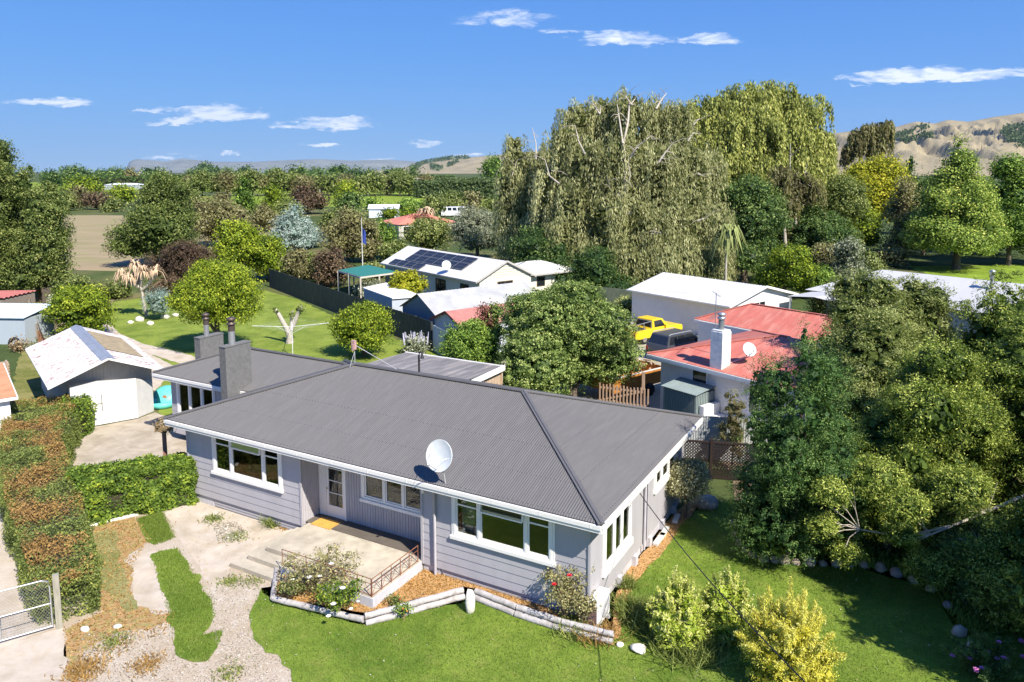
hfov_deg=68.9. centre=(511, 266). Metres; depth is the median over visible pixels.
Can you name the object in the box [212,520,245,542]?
loose gravel
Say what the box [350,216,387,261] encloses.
tree
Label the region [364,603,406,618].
retaining log
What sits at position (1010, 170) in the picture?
tree
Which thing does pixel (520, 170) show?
weeping birch
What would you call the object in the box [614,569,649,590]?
weeds
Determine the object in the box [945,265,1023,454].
evergreen tree
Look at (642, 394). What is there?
picket gate
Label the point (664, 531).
paving block
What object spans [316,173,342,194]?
shelterbelt tree
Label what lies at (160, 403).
sandpit
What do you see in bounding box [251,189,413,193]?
vineyard
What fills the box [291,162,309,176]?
tree
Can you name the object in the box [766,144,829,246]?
birch tree
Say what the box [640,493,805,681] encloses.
cable
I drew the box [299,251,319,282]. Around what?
bush
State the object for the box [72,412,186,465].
garage apron
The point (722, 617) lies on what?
cream shrub
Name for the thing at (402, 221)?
neighbour house
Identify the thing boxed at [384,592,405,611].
rose bush
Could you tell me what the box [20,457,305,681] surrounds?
front yard
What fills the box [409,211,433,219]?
tree
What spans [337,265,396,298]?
pergola
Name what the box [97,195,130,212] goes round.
bush
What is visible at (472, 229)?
tree
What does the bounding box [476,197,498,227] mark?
tree
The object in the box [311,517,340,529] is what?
doormat
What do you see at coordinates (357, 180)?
shelterbelt tree
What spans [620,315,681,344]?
pickup
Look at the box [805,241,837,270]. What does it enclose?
bush
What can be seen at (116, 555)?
grass strip
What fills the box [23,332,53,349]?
bush
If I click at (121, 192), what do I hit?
tree
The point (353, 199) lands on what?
tree
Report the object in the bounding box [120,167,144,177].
tree
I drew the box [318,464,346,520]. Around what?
door
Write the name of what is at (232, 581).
weeds
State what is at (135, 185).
shed
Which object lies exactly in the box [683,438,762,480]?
lattice fence
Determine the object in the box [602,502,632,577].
window
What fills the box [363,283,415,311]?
garden shed
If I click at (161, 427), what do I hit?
post
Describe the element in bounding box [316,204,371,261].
tree
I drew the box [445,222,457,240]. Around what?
tree
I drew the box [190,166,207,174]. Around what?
horizon tree
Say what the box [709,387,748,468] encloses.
bush
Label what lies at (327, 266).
bush
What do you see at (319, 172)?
bush
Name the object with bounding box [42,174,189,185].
windbreak
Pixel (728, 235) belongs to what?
cabbage tree
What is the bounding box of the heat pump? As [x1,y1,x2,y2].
[587,586,609,626]
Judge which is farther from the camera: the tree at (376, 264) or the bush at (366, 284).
the tree at (376, 264)
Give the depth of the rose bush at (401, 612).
20.10 m
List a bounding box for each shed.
[0,290,35,303]
[0,303,54,343]
[104,183,143,188]
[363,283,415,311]
[368,204,400,217]
[399,281,534,344]
[429,302,512,352]
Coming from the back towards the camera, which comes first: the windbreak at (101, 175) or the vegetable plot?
the windbreak at (101, 175)
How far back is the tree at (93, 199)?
236.26 m
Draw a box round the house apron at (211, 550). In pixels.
[165,502,288,595]
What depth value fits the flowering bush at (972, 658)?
17.86 m
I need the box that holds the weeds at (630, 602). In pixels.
[607,586,654,625]
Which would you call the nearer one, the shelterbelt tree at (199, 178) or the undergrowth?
the undergrowth
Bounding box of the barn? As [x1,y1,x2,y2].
[626,272,798,334]
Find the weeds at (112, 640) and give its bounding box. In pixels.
[94,626,136,654]
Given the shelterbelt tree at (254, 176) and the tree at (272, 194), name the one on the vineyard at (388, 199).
the shelterbelt tree at (254, 176)
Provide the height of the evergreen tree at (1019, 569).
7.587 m
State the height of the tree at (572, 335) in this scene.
6.803 m
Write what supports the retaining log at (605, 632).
on the retaining log at (603, 639)
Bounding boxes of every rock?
[80,626,89,631]
[113,624,121,628]
[135,316,143,321]
[161,314,169,318]
[616,642,623,646]
[630,643,645,654]
[694,494,717,510]
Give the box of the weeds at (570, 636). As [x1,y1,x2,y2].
[543,607,607,651]
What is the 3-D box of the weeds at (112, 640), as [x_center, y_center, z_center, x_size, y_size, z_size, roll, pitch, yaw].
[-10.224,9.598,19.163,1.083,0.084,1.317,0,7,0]
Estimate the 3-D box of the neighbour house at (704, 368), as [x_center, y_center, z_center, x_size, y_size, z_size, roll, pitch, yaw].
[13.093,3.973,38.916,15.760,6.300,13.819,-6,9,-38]
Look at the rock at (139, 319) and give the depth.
60.29 m
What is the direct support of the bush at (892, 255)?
on the ground at (720, 490)
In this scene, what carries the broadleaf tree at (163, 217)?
on the paddock
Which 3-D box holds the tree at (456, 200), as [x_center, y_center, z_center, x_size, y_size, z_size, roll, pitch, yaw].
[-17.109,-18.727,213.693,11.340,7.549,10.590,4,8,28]
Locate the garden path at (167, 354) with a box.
[103,323,194,390]
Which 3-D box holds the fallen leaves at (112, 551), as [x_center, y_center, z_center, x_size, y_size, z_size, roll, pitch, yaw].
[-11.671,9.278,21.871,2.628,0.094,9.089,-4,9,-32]
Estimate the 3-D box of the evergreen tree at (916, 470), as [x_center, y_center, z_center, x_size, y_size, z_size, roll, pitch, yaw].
[11.932,7.160,23.492,5.292,4.352,5.173,0,7,0]
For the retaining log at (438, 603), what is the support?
on the lawn at (516, 630)
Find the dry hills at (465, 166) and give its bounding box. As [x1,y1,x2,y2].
[375,151,643,173]
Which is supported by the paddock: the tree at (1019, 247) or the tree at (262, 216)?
the tree at (262, 216)
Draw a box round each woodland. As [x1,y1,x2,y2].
[410,154,470,167]
[429,162,442,170]
[446,158,459,166]
[894,122,929,139]
[899,130,934,143]
[998,121,1023,146]
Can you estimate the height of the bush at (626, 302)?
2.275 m
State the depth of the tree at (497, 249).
94.14 m
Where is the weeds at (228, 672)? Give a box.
[211,654,255,681]
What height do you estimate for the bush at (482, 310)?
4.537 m
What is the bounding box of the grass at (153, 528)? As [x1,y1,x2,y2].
[136,510,175,544]
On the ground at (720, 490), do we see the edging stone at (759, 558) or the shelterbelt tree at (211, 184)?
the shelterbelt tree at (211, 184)
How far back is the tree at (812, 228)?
87.61 m
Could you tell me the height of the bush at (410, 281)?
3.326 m
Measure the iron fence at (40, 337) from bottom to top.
1.530 m
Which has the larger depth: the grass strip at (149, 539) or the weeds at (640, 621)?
the grass strip at (149, 539)
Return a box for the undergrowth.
[735,517,1022,635]
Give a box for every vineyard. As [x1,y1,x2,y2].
[28,182,289,191]
[143,196,498,206]
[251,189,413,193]
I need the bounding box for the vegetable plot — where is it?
[43,298,113,334]
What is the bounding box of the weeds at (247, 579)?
[234,571,264,589]
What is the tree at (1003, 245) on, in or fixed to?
on the ground at (720, 490)
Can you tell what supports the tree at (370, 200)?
on the ground at (720, 490)
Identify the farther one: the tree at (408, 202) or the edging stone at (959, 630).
the tree at (408, 202)
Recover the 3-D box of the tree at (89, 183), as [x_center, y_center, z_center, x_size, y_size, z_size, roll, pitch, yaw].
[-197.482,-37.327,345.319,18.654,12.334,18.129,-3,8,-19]
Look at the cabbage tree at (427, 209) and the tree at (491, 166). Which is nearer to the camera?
the cabbage tree at (427, 209)
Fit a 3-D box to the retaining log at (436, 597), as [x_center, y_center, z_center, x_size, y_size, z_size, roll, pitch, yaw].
[-2.132,9.224,20.849,1.660,0.183,0.180,-4,8,-27]
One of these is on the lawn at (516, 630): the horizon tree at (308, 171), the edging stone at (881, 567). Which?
the edging stone at (881, 567)
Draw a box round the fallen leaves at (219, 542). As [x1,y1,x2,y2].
[170,513,256,583]
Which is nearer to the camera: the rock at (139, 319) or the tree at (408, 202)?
the rock at (139, 319)
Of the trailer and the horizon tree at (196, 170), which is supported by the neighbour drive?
the trailer
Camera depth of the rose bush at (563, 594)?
19.72 m
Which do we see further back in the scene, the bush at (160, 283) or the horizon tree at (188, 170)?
the horizon tree at (188, 170)
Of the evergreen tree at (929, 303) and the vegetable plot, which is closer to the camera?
the evergreen tree at (929, 303)
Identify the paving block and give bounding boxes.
[653,532,663,546]
[660,526,669,537]
[672,513,680,523]
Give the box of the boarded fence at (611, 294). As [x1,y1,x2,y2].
[592,286,631,304]
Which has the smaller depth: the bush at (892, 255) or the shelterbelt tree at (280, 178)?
the bush at (892, 255)
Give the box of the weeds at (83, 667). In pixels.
[44,646,111,681]
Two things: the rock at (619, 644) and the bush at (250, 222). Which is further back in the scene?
the bush at (250, 222)
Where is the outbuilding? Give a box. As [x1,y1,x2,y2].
[0,363,17,423]
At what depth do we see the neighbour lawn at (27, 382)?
43.49 m
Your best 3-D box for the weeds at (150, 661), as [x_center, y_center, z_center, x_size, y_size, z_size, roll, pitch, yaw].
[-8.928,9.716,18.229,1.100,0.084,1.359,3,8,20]
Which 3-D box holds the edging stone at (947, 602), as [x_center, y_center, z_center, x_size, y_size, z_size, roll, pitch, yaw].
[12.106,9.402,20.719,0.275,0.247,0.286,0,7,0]
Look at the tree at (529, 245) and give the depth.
74.48 m
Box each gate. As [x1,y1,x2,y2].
[0,580,53,641]
[598,372,648,406]
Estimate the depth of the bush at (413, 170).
1125.18 m
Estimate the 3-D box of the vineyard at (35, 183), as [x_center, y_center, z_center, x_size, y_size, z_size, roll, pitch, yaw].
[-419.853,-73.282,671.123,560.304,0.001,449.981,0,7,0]
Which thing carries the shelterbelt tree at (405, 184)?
on the ground at (720, 490)
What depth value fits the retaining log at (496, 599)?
20.71 m
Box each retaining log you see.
[270,567,278,599]
[272,595,320,611]
[319,607,364,622]
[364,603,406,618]
[365,610,407,625]
[407,587,463,607]
[408,593,464,614]
[474,588,516,609]
[475,595,514,615]
[514,611,559,629]
[516,604,561,623]
[560,626,612,644]
[561,619,613,636]
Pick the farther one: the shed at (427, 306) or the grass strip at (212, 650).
the shed at (427, 306)
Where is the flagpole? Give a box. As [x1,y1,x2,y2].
[361,218,366,265]
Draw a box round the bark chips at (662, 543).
[614,501,694,614]
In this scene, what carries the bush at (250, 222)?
on the ground at (720, 490)
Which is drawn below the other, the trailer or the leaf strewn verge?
the leaf strewn verge
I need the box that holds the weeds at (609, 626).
[569,613,634,650]
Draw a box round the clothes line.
[259,317,327,353]
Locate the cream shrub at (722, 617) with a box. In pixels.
[699,565,754,644]
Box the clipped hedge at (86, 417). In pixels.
[55,392,97,439]
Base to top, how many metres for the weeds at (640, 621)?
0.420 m
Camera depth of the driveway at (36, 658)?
18.51 m
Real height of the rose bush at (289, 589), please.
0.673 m
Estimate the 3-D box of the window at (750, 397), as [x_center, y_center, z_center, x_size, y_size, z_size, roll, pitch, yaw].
[10.940,5.944,32.932,0.046,1.300,1.200,-6,9,-38]
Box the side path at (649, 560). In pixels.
[612,498,697,638]
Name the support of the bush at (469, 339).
on the back lawn at (172, 333)
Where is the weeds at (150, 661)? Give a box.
[108,645,175,681]
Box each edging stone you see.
[758,553,768,562]
[770,554,778,563]
[779,555,789,564]
[791,559,799,565]
[803,556,815,566]
[819,560,827,566]
[831,560,841,567]
[858,561,867,568]
[874,561,886,571]
[889,567,902,577]
[907,575,918,583]
[925,585,936,592]
[942,600,953,608]
[951,625,967,637]
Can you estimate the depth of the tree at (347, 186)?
223.04 m
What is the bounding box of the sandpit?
[153,385,171,409]
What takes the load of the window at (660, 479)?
in the house at (405, 467)
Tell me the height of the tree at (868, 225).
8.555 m
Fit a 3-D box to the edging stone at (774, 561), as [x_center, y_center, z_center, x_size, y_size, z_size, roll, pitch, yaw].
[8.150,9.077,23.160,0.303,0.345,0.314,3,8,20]
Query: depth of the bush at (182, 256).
72.91 m
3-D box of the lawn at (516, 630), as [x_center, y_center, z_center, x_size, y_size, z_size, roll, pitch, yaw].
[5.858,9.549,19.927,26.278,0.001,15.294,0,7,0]
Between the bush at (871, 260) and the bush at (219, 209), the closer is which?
the bush at (871, 260)
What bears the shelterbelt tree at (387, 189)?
on the ground at (720, 490)
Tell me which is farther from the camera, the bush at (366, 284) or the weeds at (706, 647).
the bush at (366, 284)
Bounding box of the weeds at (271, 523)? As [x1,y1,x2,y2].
[258,515,281,528]
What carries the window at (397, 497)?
in the house at (405, 467)
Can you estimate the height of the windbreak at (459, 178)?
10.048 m
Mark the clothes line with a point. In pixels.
(291, 328)
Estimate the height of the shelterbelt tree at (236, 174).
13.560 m
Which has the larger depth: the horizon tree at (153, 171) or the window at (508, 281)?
the horizon tree at (153, 171)
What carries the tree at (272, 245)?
on the ground at (720, 490)
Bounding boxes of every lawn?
[9,298,44,408]
[94,290,442,415]
[249,500,1023,681]
[908,265,1023,283]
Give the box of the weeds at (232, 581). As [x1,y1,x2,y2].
[211,572,246,590]
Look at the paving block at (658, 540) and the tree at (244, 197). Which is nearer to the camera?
the paving block at (658, 540)
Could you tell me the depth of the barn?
56.92 m
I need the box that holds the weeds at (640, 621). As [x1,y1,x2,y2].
[610,590,653,639]
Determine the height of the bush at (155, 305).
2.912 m
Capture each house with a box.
[152,313,702,618]
[380,246,578,293]
[381,214,456,238]
[646,291,843,464]
[789,269,1023,339]
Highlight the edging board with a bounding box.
[90,513,138,525]
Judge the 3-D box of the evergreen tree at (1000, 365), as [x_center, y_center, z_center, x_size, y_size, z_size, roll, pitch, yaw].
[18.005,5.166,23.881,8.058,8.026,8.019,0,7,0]
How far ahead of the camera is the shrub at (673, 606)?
18.81 m
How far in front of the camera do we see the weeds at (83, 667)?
18.07 m
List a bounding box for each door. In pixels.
[70,378,137,425]
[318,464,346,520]
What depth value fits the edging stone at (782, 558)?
23.00 m
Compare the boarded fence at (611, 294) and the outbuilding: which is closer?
the outbuilding
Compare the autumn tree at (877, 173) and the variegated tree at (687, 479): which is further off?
the autumn tree at (877, 173)
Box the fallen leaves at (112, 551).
[63,516,174,681]
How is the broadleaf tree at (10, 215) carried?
on the ground at (720, 490)
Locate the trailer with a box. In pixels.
[589,359,660,399]
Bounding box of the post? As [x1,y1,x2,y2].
[150,416,176,455]
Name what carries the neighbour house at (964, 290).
on the ground at (720, 490)
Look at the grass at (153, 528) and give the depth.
25.34 m
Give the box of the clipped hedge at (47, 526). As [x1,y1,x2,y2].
[0,395,103,624]
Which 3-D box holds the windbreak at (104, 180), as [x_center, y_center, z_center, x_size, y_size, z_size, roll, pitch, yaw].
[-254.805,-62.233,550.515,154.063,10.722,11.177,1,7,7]
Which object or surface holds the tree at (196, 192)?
on the ground at (720, 490)
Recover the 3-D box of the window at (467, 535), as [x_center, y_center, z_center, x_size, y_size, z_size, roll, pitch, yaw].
[-0.266,7.251,20.949,3.380,1.490,0.280,4,8,29]
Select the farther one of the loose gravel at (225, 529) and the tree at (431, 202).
the tree at (431, 202)
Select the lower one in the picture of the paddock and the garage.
the garage
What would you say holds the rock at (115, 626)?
on the leaf strewn verge
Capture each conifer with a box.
[267,199,327,249]
[732,576,846,681]
[901,153,922,192]
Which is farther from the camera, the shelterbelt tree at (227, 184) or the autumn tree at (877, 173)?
the shelterbelt tree at (227, 184)
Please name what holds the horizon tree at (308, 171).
on the ground at (720, 490)
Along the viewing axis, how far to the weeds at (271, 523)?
25.41 m
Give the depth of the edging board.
25.97 m
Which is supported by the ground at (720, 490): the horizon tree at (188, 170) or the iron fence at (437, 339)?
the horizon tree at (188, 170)
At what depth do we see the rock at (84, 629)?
19.63 m
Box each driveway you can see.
[0,505,55,646]
[0,628,66,681]
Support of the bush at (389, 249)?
on the ground at (720, 490)
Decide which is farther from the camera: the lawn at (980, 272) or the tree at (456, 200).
the tree at (456, 200)
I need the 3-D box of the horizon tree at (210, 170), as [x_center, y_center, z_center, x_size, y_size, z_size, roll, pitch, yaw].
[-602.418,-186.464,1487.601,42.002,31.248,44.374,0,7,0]
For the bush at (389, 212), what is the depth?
193.64 m
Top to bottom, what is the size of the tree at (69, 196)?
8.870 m
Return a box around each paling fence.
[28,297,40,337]
[41,282,128,303]
[269,268,432,348]
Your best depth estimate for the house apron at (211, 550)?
24.76 m
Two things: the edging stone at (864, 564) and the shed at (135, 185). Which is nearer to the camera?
the edging stone at (864, 564)
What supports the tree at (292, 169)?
on the ground at (720, 490)
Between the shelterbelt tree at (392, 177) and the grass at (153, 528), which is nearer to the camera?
the grass at (153, 528)
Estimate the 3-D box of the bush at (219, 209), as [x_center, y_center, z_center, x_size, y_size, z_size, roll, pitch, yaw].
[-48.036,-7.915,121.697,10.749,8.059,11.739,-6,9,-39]
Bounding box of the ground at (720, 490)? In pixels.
[0,172,1023,524]
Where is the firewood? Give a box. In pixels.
[607,358,655,379]
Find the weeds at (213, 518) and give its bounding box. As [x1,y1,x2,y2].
[197,511,230,525]
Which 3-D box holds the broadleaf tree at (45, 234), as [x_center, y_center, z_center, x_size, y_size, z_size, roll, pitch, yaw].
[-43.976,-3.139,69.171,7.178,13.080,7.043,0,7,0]
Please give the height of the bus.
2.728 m
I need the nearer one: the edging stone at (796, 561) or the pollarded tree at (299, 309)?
the edging stone at (796, 561)
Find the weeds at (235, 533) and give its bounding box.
[222,528,253,545]
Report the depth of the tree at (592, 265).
70.03 m
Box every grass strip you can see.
[92,529,137,611]
[138,517,165,543]
[150,548,221,661]
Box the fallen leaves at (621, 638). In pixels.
[263,532,1015,681]
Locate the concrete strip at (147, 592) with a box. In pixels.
[129,549,171,628]
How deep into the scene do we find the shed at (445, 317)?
49.64 m
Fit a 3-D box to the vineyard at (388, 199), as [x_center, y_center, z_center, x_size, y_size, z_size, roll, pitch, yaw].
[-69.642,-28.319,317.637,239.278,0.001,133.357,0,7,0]
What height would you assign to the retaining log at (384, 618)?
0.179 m
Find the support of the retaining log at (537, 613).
on the retaining log at (532, 619)
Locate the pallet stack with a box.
[0,360,9,375]
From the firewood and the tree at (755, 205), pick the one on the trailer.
the firewood
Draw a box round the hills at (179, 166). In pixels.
[127,159,431,172]
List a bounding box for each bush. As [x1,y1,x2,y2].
[3,334,32,352]
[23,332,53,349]
[46,273,105,307]
[63,163,84,174]
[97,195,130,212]
[97,276,133,299]
[136,238,218,287]
[139,286,174,316]
[147,272,188,294]
[189,195,251,243]
[195,160,214,170]
[234,164,255,171]
[245,217,260,234]
[274,246,313,281]
[274,541,362,594]
[275,573,309,596]
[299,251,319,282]
[307,243,352,287]
[310,167,330,174]
[310,575,366,616]
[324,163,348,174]
[347,206,369,217]
[352,278,380,297]
[375,236,408,259]
[376,205,400,218]
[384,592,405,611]
[388,269,430,293]
[392,601,416,619]
[393,205,417,217]
[397,330,432,353]
[401,164,424,174]
[432,317,504,379]
[473,298,501,364]
[484,301,507,342]
[537,563,595,617]
[564,592,601,622]
[609,294,631,318]
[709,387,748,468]
[802,262,843,291]
[803,297,829,314]
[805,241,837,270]
[826,235,872,278]
[858,248,887,271]
[872,244,910,267]
[938,628,1023,681]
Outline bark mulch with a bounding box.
[276,570,608,631]
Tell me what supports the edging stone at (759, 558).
on the lawn at (516, 630)
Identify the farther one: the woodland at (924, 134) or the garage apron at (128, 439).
the woodland at (924, 134)
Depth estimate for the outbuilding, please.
32.69 m
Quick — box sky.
[0,0,1023,171]
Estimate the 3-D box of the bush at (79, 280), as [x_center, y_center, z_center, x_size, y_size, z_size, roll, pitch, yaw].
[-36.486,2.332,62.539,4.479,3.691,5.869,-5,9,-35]
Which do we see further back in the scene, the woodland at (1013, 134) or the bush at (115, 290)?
the woodland at (1013, 134)
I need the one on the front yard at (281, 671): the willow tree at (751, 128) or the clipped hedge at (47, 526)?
the clipped hedge at (47, 526)
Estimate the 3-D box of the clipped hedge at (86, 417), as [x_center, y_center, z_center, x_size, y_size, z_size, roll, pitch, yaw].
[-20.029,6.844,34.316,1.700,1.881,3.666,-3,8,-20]
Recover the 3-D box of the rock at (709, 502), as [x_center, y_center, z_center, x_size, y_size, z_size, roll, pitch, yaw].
[6.979,8.516,26.893,0.838,0.597,0.652,3,8,24]
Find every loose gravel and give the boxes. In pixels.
[72,630,278,681]
[208,582,281,669]
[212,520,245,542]
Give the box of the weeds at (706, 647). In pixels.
[626,612,749,681]
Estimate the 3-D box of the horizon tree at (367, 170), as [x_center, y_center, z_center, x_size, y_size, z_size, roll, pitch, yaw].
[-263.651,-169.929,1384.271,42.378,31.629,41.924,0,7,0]
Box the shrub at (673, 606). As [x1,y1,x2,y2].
[643,565,712,650]
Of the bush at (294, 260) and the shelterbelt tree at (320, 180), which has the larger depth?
the shelterbelt tree at (320, 180)
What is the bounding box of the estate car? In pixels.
[645,327,697,352]
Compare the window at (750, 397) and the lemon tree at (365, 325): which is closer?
the window at (750, 397)
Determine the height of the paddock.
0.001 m
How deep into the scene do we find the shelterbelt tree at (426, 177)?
377.11 m
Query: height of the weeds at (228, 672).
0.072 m
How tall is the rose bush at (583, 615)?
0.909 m
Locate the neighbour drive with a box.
[501,317,697,408]
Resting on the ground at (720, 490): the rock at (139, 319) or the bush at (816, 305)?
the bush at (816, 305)
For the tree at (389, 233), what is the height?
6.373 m
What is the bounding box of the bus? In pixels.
[441,207,463,216]
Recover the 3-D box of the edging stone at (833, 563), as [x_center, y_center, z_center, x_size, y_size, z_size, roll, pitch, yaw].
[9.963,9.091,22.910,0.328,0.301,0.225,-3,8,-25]
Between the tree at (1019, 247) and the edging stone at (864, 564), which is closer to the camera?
the edging stone at (864, 564)
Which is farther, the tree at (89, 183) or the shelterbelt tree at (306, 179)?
the shelterbelt tree at (306, 179)
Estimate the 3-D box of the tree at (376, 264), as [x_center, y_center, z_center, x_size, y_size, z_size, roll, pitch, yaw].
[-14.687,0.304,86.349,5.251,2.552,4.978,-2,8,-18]
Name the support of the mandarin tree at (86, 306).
on the back lawn at (172, 333)
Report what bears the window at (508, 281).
in the neighbour house at (442, 270)
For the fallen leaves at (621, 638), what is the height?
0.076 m
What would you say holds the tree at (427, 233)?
on the ground at (720, 490)
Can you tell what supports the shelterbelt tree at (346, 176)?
on the ground at (720, 490)
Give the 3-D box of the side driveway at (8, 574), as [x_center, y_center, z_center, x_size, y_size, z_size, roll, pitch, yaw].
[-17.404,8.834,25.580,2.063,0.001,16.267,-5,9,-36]
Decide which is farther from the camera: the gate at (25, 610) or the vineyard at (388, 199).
the vineyard at (388, 199)
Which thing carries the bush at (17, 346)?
on the neighbour lawn at (27, 382)
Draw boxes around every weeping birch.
[490,128,558,261]
[527,84,739,285]
[839,119,895,169]
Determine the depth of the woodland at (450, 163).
6173.15 m
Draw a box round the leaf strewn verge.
[64,517,168,681]
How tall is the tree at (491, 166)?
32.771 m
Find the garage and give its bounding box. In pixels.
[25,325,162,425]
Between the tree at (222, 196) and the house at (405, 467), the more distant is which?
the tree at (222, 196)
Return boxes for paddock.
[61,215,277,270]
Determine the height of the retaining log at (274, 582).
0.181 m
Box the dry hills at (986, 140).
[833,113,1023,175]
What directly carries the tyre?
on the ground at (720, 490)
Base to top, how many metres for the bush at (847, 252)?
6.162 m
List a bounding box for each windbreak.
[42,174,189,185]
[69,175,258,188]
[304,174,454,178]
[413,179,495,198]
[431,177,501,191]
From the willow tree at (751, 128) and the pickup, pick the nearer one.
the pickup
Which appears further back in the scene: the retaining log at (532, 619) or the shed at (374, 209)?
the shed at (374, 209)
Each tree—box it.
[0,136,58,292]
[1,163,79,301]
[36,167,69,187]
[36,282,118,335]
[57,186,82,210]
[58,165,71,173]
[60,173,105,193]
[67,184,89,208]
[76,188,114,208]
[78,166,92,174]
[97,164,125,176]
[100,167,203,266]
[103,182,140,205]
[113,259,167,316]
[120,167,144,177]
[138,166,158,174]
[146,168,162,174]
[160,255,266,332]
[179,172,197,191]
[179,189,206,207]
[183,166,194,174]
[186,169,211,195]
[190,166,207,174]
[201,172,221,192]
[203,166,216,173]
[207,191,235,204]
[207,217,269,273]
[209,168,241,195]
[218,165,236,174]
[226,175,258,218]
[228,169,247,193]
[234,168,266,195]
[241,232,288,281]
[246,200,280,231]
[255,171,284,195]
[258,183,293,211]
[259,166,295,192]
[270,302,305,343]
[271,194,306,217]
[283,170,310,192]
[283,180,331,213]
[284,164,298,172]
[286,174,318,191]
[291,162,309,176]
[303,165,312,174]
[310,166,324,171]
[311,174,333,193]
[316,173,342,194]
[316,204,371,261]
[317,206,338,229]
[324,298,399,355]
[330,190,367,212]
[331,175,363,209]
[335,172,355,188]
[346,164,362,175]
[346,173,374,194]
[349,168,366,175]
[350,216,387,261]
[359,170,389,195]
[360,195,384,210]
[363,167,379,174]
[363,261,384,278]
[371,174,400,194]
[375,216,401,258]
[378,165,393,174]
[385,168,414,194]
[391,173,418,195]
[398,196,424,211]
[400,214,454,250]
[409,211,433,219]
[412,172,434,188]
[414,194,450,215]
[417,206,435,214]
[432,188,467,206]
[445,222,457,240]
[446,204,498,256]
[459,190,485,212]
[476,152,503,177]
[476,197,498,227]
[490,236,507,259]
[494,278,651,396]
[504,223,574,267]
[551,243,640,288]
[664,455,715,517]
[684,79,839,245]
[707,222,751,280]
[712,172,796,282]
[716,307,875,572]
[749,241,823,292]
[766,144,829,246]
[779,202,862,261]
[798,451,868,551]
[800,449,1023,631]
[801,264,927,372]
[806,427,994,554]
[814,292,921,454]
[819,173,873,248]
[831,328,1022,522]
[840,152,918,245]
[849,200,886,250]
[879,174,922,256]
[892,132,1014,269]
[892,172,934,254]
[894,272,965,351]
[915,506,1023,628]
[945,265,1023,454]
[968,306,1023,514]
[983,184,1023,255]
[984,151,1023,264]
[995,544,1023,633]
[1014,240,1023,257]
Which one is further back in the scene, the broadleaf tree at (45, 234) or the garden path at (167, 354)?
the broadleaf tree at (45, 234)
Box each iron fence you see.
[37,329,44,341]
[433,325,448,355]
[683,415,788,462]
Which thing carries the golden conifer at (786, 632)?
on the lawn at (516, 630)
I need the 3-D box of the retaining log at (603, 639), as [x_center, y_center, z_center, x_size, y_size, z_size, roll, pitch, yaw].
[1.932,9.564,19.377,1.396,0.180,0.180,3,8,23]
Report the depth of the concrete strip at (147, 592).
21.88 m
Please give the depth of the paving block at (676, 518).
25.82 m
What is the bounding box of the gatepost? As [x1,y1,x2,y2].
[52,573,62,629]
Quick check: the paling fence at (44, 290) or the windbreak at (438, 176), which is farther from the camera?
the windbreak at (438, 176)
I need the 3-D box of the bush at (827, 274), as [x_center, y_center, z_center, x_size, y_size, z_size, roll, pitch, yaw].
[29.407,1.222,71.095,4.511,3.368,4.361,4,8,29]
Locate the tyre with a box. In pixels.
[8,337,18,346]
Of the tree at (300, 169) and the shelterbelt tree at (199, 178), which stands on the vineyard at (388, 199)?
the shelterbelt tree at (199, 178)
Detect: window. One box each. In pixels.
[176,383,215,412]
[211,437,283,493]
[359,474,419,517]
[435,278,445,291]
[450,497,555,567]
[460,283,468,288]
[497,280,512,283]
[537,276,544,286]
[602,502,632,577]
[653,453,675,494]
[692,370,707,383]
[747,384,770,415]
[753,300,765,304]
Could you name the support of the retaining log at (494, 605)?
on the lawn at (516, 630)
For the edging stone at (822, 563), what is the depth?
22.87 m
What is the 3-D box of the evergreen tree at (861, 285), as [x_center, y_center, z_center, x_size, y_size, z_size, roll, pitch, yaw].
[15.600,3.990,32.709,6.123,8.132,4.689,-7,10,-43]
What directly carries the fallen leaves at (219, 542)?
on the house apron at (211, 550)
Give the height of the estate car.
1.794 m
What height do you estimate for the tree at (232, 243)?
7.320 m
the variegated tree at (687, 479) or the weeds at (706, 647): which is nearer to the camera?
the weeds at (706, 647)
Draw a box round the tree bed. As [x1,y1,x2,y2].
[724,453,1021,520]
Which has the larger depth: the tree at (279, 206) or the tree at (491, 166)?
the tree at (491, 166)
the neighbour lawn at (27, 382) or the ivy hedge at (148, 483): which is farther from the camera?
the neighbour lawn at (27, 382)
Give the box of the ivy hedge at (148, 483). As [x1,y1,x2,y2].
[64,451,199,525]

